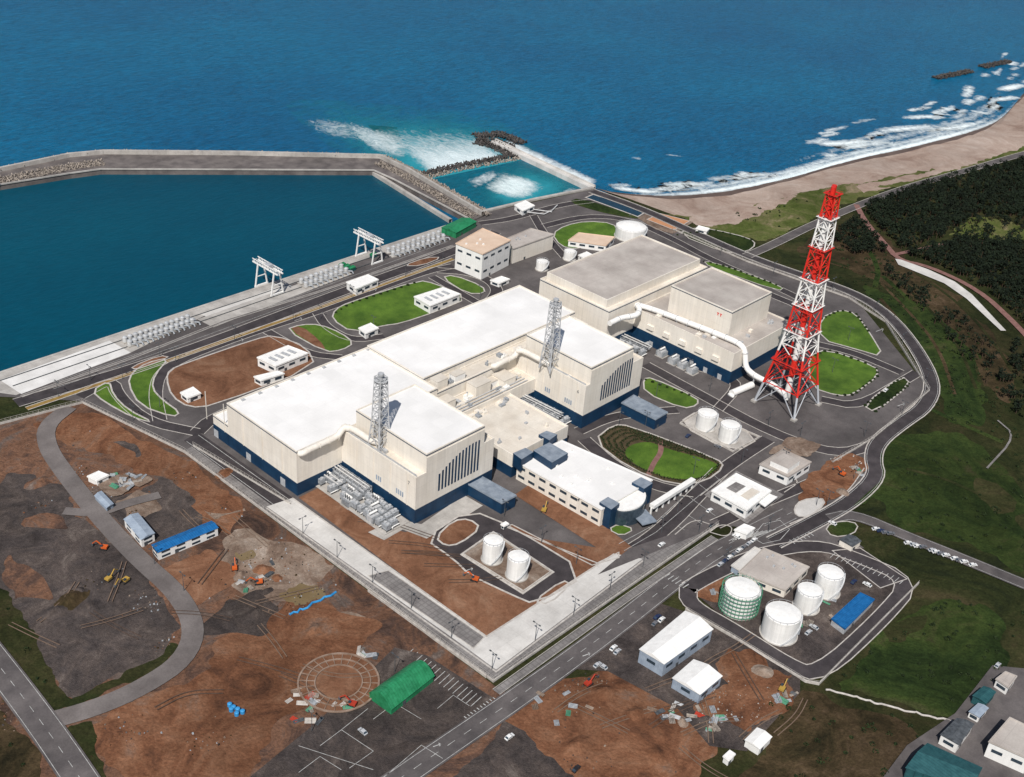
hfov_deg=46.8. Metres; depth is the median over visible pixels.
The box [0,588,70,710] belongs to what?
grass verge
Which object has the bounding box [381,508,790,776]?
road
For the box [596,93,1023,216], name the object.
beach sand
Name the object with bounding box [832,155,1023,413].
forest pine
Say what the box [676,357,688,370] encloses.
transformer
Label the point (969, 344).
terrace path
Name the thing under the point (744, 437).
tank pad
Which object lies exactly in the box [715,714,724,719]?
pipe stack
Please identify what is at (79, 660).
gravel ground
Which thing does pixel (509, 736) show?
parked car
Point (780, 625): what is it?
storage tank
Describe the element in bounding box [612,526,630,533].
lawn
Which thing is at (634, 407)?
corridor building
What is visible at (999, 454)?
footpath
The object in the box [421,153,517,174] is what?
rubble mound
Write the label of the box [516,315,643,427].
reactor building
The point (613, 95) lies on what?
sea water
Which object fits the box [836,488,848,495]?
soil heap
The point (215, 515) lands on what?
mottled ground
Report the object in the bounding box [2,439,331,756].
rubble
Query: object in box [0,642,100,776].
road
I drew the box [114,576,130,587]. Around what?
excavator
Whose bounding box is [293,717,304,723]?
pipe stack
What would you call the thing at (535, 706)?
pipe stack
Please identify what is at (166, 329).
seawater pump
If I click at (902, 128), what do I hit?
surf foam
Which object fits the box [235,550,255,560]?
muddy puddle
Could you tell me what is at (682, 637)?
warehouse
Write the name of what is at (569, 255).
storage tank
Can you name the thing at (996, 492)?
brown heath ground
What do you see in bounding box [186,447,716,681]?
paved verge
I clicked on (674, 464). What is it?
lawn
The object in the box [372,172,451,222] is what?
mooring jetty
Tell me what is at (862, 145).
surf foam
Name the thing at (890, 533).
parked car
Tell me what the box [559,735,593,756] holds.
soil heap
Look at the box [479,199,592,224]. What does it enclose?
road
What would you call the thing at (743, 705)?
rubble
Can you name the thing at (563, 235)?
lawn
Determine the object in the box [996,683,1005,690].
window
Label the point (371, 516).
transformer
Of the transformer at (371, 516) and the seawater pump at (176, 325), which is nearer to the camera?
the transformer at (371, 516)
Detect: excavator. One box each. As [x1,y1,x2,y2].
[91,540,108,550]
[104,569,119,582]
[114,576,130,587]
[231,557,237,571]
[245,577,262,585]
[338,695,357,707]
[463,571,478,582]
[541,501,548,512]
[583,674,598,687]
[778,678,789,693]
[832,466,845,476]
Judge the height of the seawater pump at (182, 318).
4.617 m
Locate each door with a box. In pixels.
[246,452,250,461]
[280,476,284,486]
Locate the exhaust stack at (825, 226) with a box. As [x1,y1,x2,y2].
[751,184,842,422]
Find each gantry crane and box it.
[252,256,283,296]
[353,227,383,264]
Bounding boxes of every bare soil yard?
[299,488,608,634]
[516,486,630,555]
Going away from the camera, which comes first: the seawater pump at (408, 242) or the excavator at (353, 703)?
the excavator at (353, 703)
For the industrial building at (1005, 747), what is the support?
on the ground at (938, 577)
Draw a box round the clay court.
[648,214,687,228]
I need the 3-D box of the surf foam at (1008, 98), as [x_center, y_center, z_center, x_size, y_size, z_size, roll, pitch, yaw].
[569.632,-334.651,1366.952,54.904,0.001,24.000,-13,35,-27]
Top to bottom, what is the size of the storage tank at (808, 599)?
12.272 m
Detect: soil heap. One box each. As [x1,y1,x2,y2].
[21,530,42,546]
[24,474,54,489]
[33,605,70,621]
[54,590,89,609]
[72,586,87,591]
[80,598,101,616]
[178,495,195,506]
[215,468,232,478]
[233,569,247,581]
[241,580,254,586]
[246,604,265,620]
[252,564,274,574]
[261,587,273,594]
[272,574,282,581]
[304,621,325,636]
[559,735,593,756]
[586,684,618,700]
[620,705,648,722]
[645,744,667,769]
[677,716,688,727]
[697,715,709,722]
[751,664,773,677]
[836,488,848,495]
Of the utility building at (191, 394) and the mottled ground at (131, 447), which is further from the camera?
the utility building at (191, 394)
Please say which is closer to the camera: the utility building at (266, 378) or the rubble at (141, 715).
the rubble at (141, 715)
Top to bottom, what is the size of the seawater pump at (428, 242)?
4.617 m
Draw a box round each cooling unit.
[318,477,326,485]
[327,483,338,492]
[335,479,344,489]
[340,491,348,498]
[341,483,348,491]
[350,499,359,510]
[353,491,363,500]
[357,503,366,513]
[363,508,371,515]
[364,499,372,504]
[365,491,372,499]
[375,516,384,527]
[377,508,385,515]
[378,500,387,508]
[381,520,392,532]
[383,504,392,512]
[383,512,392,520]
[388,517,399,526]
[389,508,400,516]
[562,415,570,423]
[633,345,638,352]
[638,348,646,355]
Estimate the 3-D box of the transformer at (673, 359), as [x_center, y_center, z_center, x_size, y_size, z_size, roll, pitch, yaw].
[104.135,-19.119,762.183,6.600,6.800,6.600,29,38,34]
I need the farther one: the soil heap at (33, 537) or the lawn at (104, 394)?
the lawn at (104, 394)
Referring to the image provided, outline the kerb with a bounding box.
[14,151,1023,693]
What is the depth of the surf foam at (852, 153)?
1140.86 m
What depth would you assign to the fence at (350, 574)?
586.88 m
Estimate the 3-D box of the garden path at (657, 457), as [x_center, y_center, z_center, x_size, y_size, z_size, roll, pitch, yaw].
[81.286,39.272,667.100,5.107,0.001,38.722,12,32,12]
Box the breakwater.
[0,149,483,219]
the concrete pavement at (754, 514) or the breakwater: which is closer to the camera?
the concrete pavement at (754, 514)
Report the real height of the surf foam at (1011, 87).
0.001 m
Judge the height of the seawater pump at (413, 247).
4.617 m
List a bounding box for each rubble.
[0,450,334,748]
[1,437,318,747]
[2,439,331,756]
[2,445,324,750]
[4,465,336,750]
[552,678,625,768]
[559,673,676,771]
[690,677,771,717]
[699,681,767,722]
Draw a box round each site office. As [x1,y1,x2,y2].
[124,513,154,546]
[151,521,218,559]
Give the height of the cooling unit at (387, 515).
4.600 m
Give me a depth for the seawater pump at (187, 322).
757.43 m
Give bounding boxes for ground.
[0,151,1023,776]
[0,403,504,776]
[0,473,180,697]
[0,711,41,776]
[2,555,52,599]
[21,513,67,528]
[33,412,242,533]
[93,602,381,776]
[109,477,202,541]
[114,441,140,456]
[116,490,161,517]
[164,549,235,604]
[203,589,278,635]
[205,510,240,518]
[221,528,333,600]
[341,611,363,616]
[498,671,717,776]
[667,168,934,240]
[693,648,793,730]
[698,578,724,601]
[739,690,918,776]
[769,437,820,456]
[797,224,1014,402]
[798,453,867,504]
[839,599,1009,716]
[863,285,987,425]
[873,431,1023,571]
[878,146,1023,187]
[883,616,926,642]
[949,217,1023,239]
[973,478,1016,513]
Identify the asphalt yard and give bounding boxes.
[250,647,492,776]
[433,514,573,600]
[453,721,573,776]
[684,514,863,579]
[884,665,1023,776]
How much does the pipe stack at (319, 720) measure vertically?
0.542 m
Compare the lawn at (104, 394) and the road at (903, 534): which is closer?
the road at (903, 534)
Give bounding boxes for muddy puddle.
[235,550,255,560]
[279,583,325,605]
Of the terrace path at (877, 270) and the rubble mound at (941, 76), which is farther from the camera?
the rubble mound at (941, 76)
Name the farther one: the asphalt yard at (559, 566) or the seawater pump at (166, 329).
the seawater pump at (166, 329)
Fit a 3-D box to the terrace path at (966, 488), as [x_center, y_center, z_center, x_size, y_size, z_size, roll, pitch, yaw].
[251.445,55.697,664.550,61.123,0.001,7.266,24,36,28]
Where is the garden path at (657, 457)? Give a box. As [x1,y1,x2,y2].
[646,441,663,476]
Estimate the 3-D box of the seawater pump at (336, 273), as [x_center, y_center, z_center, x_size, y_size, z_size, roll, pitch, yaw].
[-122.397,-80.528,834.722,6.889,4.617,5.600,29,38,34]
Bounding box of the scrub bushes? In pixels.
[6,198,1023,776]
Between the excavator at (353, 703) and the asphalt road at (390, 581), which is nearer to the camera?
the excavator at (353, 703)
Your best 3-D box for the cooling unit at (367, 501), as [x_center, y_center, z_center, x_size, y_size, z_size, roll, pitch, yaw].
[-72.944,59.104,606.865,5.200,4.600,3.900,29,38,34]
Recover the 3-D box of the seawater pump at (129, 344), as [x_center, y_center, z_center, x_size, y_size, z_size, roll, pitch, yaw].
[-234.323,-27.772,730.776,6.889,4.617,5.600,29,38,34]
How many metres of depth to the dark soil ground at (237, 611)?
531.67 m
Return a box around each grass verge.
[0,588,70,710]
[67,721,105,776]
[68,643,177,706]
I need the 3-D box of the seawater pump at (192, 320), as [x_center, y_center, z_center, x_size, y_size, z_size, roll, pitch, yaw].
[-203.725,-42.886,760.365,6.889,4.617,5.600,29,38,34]
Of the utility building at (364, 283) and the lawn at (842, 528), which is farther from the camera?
the utility building at (364, 283)
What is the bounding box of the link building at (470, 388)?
[428,317,586,414]
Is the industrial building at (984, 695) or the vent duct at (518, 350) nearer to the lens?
the industrial building at (984, 695)
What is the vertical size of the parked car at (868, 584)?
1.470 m
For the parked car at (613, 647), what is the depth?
531.32 m
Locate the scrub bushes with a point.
(936, 608)
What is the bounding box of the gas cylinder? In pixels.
[728,381,754,397]
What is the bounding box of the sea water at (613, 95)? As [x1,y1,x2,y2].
[0,0,1023,221]
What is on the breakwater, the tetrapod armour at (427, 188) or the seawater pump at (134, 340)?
the tetrapod armour at (427, 188)
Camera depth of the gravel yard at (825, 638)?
565.30 m
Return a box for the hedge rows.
[600,425,719,481]
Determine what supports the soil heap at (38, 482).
on the gravel ground at (79, 660)
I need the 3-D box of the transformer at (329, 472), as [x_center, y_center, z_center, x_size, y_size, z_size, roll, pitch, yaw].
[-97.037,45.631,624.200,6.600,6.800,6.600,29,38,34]
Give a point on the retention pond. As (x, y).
(616, 205)
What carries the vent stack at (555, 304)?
on the reactor building at (595, 375)
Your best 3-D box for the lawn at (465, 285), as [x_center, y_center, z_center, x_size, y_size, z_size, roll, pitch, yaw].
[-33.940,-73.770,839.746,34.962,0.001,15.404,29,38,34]
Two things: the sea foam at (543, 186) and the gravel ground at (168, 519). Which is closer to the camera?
the gravel ground at (168, 519)
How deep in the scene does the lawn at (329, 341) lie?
759.50 m
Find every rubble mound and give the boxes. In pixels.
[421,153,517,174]
[426,156,520,176]
[471,130,526,153]
[932,69,973,79]
[977,59,1012,67]
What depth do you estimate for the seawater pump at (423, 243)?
889.10 m
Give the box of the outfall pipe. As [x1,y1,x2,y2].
[527,205,557,214]
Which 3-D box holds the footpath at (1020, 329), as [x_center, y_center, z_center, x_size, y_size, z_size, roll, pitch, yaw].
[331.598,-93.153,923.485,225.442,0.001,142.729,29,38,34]
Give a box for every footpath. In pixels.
[854,204,1023,335]
[891,244,946,255]
[986,420,1011,467]
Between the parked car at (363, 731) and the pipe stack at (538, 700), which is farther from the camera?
the pipe stack at (538, 700)
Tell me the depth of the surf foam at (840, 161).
1136.40 m
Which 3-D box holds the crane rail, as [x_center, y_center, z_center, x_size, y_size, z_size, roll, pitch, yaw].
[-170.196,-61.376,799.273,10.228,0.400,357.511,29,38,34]
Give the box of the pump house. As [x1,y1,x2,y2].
[568,232,614,250]
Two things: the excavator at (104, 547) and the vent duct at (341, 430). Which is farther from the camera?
the vent duct at (341, 430)
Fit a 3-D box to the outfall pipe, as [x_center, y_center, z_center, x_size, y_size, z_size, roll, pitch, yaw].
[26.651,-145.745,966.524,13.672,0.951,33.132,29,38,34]
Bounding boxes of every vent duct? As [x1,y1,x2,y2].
[297,424,377,456]
[491,345,549,368]
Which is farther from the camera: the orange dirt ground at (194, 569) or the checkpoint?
the checkpoint
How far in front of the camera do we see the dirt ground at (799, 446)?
687.68 m
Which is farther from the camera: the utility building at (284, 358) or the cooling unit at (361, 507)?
the utility building at (284, 358)
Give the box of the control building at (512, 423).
[469,393,567,476]
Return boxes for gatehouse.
[710,473,776,517]
[758,449,811,484]
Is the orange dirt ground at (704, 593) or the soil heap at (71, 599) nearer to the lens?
the soil heap at (71, 599)
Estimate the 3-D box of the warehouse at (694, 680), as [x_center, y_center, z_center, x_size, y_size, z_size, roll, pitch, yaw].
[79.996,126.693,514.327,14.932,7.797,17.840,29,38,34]
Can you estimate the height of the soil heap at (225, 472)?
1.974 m
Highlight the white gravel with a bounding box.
[896,259,1005,330]
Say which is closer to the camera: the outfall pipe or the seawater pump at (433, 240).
the seawater pump at (433, 240)
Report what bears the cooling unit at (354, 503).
on the equipment pad at (335, 495)
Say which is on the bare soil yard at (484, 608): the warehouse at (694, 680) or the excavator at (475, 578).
the excavator at (475, 578)
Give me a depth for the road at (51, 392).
753.92 m
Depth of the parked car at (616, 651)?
529.34 m
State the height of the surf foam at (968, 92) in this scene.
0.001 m
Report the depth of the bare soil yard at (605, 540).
609.25 m
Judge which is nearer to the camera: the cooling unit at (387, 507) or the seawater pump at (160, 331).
the cooling unit at (387, 507)
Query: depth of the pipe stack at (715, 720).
499.36 m
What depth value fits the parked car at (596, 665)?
521.25 m
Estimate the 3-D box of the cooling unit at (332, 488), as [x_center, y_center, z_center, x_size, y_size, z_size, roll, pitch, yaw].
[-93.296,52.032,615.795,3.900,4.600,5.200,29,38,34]
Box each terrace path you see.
[800,255,874,276]
[857,236,880,287]
[878,298,897,316]
[879,280,956,394]
[881,276,966,391]
[890,274,977,388]
[898,273,988,385]
[906,272,998,383]
[907,468,1013,511]
[914,271,1014,372]
[931,408,1003,442]
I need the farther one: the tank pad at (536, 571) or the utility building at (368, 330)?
the utility building at (368, 330)
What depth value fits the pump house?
909.42 m
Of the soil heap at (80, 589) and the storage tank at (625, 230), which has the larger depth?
the storage tank at (625, 230)
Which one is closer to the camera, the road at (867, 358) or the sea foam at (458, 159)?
the road at (867, 358)
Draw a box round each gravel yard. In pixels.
[578,604,799,750]
[638,214,692,233]
[701,552,893,663]
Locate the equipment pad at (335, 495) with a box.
[316,476,409,534]
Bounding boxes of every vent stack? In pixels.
[367,372,389,450]
[538,297,561,373]
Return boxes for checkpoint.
[734,524,754,539]
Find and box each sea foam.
[356,125,520,178]
[364,132,399,150]
[407,142,494,168]
[430,151,487,171]
[492,173,563,203]
[492,177,533,195]
[508,143,591,182]
[509,183,528,192]
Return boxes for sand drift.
[689,196,795,226]
[857,142,1023,192]
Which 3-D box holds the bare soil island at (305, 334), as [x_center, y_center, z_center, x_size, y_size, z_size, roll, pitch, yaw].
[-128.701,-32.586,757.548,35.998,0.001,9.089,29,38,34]
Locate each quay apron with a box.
[1,341,129,393]
[198,273,350,326]
[201,284,290,315]
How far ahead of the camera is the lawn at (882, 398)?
747.88 m
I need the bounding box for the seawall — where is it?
[483,187,593,211]
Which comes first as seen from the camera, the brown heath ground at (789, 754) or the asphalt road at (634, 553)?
the brown heath ground at (789, 754)
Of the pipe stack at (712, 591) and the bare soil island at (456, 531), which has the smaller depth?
the pipe stack at (712, 591)
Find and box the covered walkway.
[649,477,695,513]
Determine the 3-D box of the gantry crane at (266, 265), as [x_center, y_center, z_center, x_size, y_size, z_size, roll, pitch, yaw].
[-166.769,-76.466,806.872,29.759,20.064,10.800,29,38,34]
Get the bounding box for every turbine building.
[205,347,437,495]
[367,285,574,381]
[539,235,707,339]
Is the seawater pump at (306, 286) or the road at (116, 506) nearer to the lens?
the road at (116, 506)
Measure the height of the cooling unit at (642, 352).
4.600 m
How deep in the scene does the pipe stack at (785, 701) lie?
511.51 m
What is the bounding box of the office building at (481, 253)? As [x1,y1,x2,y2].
[455,228,510,279]
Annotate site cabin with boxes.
[87,471,109,485]
[94,491,113,510]
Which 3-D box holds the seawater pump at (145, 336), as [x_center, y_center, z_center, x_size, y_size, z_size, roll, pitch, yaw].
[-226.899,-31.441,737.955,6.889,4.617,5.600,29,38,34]
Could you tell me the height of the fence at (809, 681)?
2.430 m
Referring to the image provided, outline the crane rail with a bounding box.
[0,236,449,385]
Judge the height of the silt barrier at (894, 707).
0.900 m
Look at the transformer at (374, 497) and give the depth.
608.09 m
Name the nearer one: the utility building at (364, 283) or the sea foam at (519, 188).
the utility building at (364, 283)
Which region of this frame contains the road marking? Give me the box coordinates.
[0,191,1022,776]
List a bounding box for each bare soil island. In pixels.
[133,356,165,367]
[168,337,311,405]
[292,326,324,348]
[409,257,437,264]
[439,520,476,544]
[509,525,617,563]
[539,582,566,600]
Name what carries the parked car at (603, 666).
on the gravel yard at (624, 664)
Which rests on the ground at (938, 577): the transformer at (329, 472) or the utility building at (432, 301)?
the utility building at (432, 301)
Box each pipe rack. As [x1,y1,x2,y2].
[324,472,345,491]
[332,464,371,499]
[521,394,563,418]
[620,334,650,351]
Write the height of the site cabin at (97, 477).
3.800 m
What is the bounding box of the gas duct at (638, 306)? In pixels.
[607,302,788,397]
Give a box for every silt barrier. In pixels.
[289,591,336,615]
[825,689,951,720]
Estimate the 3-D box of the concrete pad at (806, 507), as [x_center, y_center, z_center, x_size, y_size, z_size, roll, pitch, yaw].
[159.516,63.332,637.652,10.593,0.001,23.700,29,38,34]
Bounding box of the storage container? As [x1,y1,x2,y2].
[348,265,355,270]
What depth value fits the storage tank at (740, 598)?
554.01 m
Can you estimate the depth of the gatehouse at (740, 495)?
632.72 m
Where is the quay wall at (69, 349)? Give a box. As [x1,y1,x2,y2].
[0,225,444,372]
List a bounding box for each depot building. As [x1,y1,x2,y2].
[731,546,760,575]
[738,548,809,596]
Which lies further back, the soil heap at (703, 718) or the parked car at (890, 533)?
the parked car at (890, 533)
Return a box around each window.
[943,740,953,747]
[991,749,1001,755]
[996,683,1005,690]
[1011,758,1022,764]
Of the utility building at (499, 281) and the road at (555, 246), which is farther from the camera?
the road at (555, 246)
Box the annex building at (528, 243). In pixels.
[508,228,554,263]
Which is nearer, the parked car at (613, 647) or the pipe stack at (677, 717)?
the pipe stack at (677, 717)
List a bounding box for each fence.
[0,399,718,682]
[193,444,290,503]
[368,589,486,677]
[673,227,929,461]
[685,580,919,684]
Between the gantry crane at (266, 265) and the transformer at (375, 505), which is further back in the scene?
the gantry crane at (266, 265)
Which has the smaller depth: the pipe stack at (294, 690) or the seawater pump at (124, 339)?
the pipe stack at (294, 690)
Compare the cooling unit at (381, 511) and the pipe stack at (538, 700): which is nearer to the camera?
the pipe stack at (538, 700)
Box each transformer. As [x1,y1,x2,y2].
[324,471,333,484]
[340,493,356,509]
[344,484,358,495]
[364,508,380,525]
[367,501,381,510]
[369,493,383,501]
[655,346,667,358]
[666,354,679,365]
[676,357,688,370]
[685,362,698,375]
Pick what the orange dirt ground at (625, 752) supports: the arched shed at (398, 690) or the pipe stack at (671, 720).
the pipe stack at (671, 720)
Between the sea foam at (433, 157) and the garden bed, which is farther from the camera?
the sea foam at (433, 157)
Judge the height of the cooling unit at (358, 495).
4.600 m
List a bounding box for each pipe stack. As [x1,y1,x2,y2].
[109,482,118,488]
[264,571,273,577]
[285,697,292,703]
[290,688,301,693]
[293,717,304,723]
[296,700,307,705]
[304,718,315,723]
[308,692,318,697]
[308,697,316,705]
[315,716,323,725]
[365,652,376,657]
[532,703,537,709]
[534,696,542,703]
[553,720,559,725]
[568,703,577,708]
[654,708,665,714]
[668,714,675,723]
[669,713,680,719]
[686,713,696,717]
[695,711,704,716]
[709,588,715,594]
[709,705,716,712]
[710,721,720,731]
[712,714,718,723]
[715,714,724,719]
[718,715,727,722]
[774,693,781,702]
[778,696,788,704]
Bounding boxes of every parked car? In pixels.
[358,727,367,735]
[504,733,514,740]
[571,764,580,773]
[593,661,600,668]
[599,663,607,669]
[609,644,617,651]
[613,648,621,654]
[651,620,658,626]
[653,614,661,619]
[658,616,665,622]
[804,629,812,635]
[809,624,818,629]
[828,520,836,525]
[863,581,871,587]
[886,531,894,534]
[960,559,968,563]
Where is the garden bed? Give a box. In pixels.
[599,425,720,482]
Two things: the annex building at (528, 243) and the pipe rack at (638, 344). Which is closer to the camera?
the pipe rack at (638, 344)
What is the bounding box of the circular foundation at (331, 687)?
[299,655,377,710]
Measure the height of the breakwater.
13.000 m
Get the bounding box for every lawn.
[96,384,147,420]
[130,361,176,414]
[290,325,349,350]
[333,281,460,329]
[446,276,483,292]
[555,222,615,247]
[571,199,637,217]
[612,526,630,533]
[625,442,716,478]
[644,378,696,406]
[683,229,753,251]
[706,262,781,289]
[810,351,876,394]
[821,311,879,353]
[827,522,856,535]
[855,452,905,504]
[867,378,907,409]
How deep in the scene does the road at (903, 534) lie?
617.60 m
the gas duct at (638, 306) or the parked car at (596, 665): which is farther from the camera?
the gas duct at (638, 306)
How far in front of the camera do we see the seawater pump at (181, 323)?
754.62 m
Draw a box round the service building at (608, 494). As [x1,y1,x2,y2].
[512,431,656,528]
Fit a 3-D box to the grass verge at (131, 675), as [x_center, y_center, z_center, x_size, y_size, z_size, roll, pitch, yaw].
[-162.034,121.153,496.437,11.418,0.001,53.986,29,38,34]
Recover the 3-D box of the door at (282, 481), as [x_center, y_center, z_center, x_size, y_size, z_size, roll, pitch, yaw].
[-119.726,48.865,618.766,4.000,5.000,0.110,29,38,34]
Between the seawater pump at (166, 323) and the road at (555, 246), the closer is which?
the seawater pump at (166, 323)
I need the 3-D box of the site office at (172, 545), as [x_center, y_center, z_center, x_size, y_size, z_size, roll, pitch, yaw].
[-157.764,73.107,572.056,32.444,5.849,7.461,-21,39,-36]
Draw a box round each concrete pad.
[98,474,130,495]
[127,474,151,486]
[795,498,822,515]
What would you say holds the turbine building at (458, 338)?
on the ground at (938, 577)
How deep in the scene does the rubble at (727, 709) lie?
506.94 m
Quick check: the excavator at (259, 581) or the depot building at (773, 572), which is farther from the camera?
the depot building at (773, 572)
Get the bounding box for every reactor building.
[342,384,493,523]
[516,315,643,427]
[632,267,791,383]
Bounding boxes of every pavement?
[0,228,441,394]
[22,245,452,396]
[369,496,482,539]
[493,536,716,693]
[704,471,783,523]
[834,548,905,586]
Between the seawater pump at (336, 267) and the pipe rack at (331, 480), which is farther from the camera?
the seawater pump at (336, 267)
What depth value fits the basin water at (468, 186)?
1026.53 m
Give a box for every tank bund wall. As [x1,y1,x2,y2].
[462,533,551,591]
[680,411,759,451]
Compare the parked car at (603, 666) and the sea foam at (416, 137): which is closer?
the parked car at (603, 666)
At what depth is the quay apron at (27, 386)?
704.81 m
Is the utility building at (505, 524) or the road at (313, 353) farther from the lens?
the road at (313, 353)
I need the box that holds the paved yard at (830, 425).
[0,189,922,580]
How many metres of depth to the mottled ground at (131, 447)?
640.05 m
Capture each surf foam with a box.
[617,187,659,192]
[657,117,1001,194]
[678,183,708,186]
[695,131,952,189]
[779,165,820,177]
[817,140,867,145]
[847,142,888,147]
[875,115,975,141]
[881,125,931,130]
[908,115,942,118]
[940,122,978,129]
[964,90,971,96]
[994,96,1017,100]
[999,84,1023,89]
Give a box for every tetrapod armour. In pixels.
[0,149,491,216]
[0,158,104,182]
[374,161,477,217]
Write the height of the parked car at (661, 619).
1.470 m
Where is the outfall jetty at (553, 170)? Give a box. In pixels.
[491,138,595,188]
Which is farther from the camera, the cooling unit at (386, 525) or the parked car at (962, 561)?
the parked car at (962, 561)
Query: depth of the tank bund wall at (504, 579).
575.29 m
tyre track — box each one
[8,509,807,776]
[89,519,763,727]
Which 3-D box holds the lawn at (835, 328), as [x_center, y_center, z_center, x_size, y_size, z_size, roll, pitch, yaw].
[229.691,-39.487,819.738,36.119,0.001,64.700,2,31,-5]
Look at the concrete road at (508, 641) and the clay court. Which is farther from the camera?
the clay court
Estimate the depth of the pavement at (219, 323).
760.38 m
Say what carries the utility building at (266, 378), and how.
on the ground at (938, 577)
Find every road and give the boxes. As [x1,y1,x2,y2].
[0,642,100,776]
[13,230,500,405]
[36,405,203,724]
[62,492,160,515]
[76,381,196,434]
[151,264,454,420]
[184,432,291,504]
[191,268,501,433]
[264,330,341,358]
[267,498,641,668]
[313,312,384,340]
[370,571,482,646]
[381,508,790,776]
[429,276,478,302]
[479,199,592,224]
[530,215,563,257]
[541,215,817,308]
[575,407,678,433]
[579,438,689,494]
[590,190,938,547]
[599,519,719,573]
[629,471,725,546]
[642,363,867,454]
[680,541,911,678]
[688,436,772,489]
[698,370,739,410]
[711,480,804,527]
[743,152,1023,257]
[771,293,817,384]
[813,341,902,373]
[821,371,920,406]
[825,510,1023,588]
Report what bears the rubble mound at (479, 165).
in the sea water at (613, 95)
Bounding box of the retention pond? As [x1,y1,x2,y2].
[587,195,641,215]
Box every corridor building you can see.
[468,476,516,513]
[621,395,667,428]
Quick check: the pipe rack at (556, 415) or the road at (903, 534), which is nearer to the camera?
the road at (903, 534)
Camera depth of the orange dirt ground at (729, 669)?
515.34 m
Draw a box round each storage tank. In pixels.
[481,532,504,565]
[505,548,530,582]
[535,257,548,271]
[563,247,576,261]
[614,219,647,241]
[694,406,718,432]
[717,418,741,444]
[718,574,762,621]
[759,599,802,646]
[792,580,823,615]
[814,562,845,600]
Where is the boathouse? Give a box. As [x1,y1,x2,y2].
[441,218,476,237]
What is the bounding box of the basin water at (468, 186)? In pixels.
[434,160,579,208]
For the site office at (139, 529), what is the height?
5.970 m
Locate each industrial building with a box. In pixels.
[904,743,982,776]
[938,718,973,752]
[968,703,988,721]
[971,686,995,705]
[984,717,1023,772]
[994,671,1016,693]
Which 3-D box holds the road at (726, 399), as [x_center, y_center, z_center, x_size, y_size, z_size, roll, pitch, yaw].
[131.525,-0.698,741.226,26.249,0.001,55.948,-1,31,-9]
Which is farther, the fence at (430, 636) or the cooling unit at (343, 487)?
the cooling unit at (343, 487)
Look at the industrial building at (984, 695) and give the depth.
517.60 m
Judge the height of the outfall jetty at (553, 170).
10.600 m
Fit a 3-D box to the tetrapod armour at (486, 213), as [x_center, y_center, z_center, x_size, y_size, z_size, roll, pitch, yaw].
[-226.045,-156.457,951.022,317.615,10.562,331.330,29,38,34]
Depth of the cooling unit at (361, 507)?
601.62 m
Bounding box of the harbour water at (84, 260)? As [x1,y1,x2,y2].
[0,174,452,370]
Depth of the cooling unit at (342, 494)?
609.83 m
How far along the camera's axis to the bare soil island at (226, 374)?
713.13 m
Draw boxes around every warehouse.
[638,611,712,676]
[671,659,721,702]
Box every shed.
[369,660,434,714]
[722,750,735,765]
[744,727,771,754]
[831,592,874,633]
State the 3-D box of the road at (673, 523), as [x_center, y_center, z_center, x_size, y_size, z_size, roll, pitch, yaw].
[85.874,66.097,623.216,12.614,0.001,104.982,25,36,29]
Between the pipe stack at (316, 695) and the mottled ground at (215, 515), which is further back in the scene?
the mottled ground at (215, 515)
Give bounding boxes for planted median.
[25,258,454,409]
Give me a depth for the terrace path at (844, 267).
913.16 m
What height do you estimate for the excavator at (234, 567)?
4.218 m
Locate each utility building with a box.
[180,387,200,402]
[254,371,284,385]
[257,345,308,371]
[346,274,378,294]
[358,323,378,338]
[414,287,460,312]
[490,276,509,286]
[500,521,508,529]
[514,200,534,215]
[578,251,590,259]
[696,225,709,233]
[839,534,860,550]
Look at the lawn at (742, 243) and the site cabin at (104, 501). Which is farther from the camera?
the lawn at (742, 243)
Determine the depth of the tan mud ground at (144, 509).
596.33 m
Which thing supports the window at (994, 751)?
in the industrial building at (1005, 747)
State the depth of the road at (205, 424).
832.91 m
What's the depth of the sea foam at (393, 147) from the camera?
1087.78 m
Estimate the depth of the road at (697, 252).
940.15 m
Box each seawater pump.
[121,335,131,343]
[125,339,138,347]
[132,337,143,345]
[137,336,148,343]
[143,334,153,341]
[148,332,159,340]
[153,330,164,338]
[158,328,169,336]
[163,327,174,334]
[164,321,173,326]
[169,325,179,332]
[174,323,184,330]
[179,316,189,321]
[179,321,190,329]
[184,319,195,327]
[190,318,200,325]
[297,277,308,284]
[302,281,313,288]
[308,274,318,280]
[308,279,318,286]
[313,278,323,284]
[318,276,328,283]
[323,274,333,281]
[329,272,338,279]
[333,265,343,271]
[333,270,343,277]
[338,269,348,275]
[343,267,353,273]
[384,247,395,253]
[389,251,400,257]
[395,249,405,255]
[400,247,410,253]
[405,240,415,246]
[406,246,415,252]
[410,244,420,250]
[415,242,425,248]
[421,240,430,247]
[425,239,435,245]
[430,237,439,243]
[436,235,445,241]
[441,234,450,240]
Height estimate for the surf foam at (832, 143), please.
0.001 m
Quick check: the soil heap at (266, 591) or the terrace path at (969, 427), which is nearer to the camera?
the soil heap at (266, 591)
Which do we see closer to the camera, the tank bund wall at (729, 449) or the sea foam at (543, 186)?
the tank bund wall at (729, 449)
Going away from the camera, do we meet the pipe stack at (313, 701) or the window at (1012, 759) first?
the window at (1012, 759)
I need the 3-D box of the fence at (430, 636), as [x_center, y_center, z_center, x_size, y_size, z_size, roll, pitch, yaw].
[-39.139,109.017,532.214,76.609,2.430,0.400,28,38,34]
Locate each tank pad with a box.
[465,541,548,589]
[685,414,751,447]
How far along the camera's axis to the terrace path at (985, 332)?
848.05 m

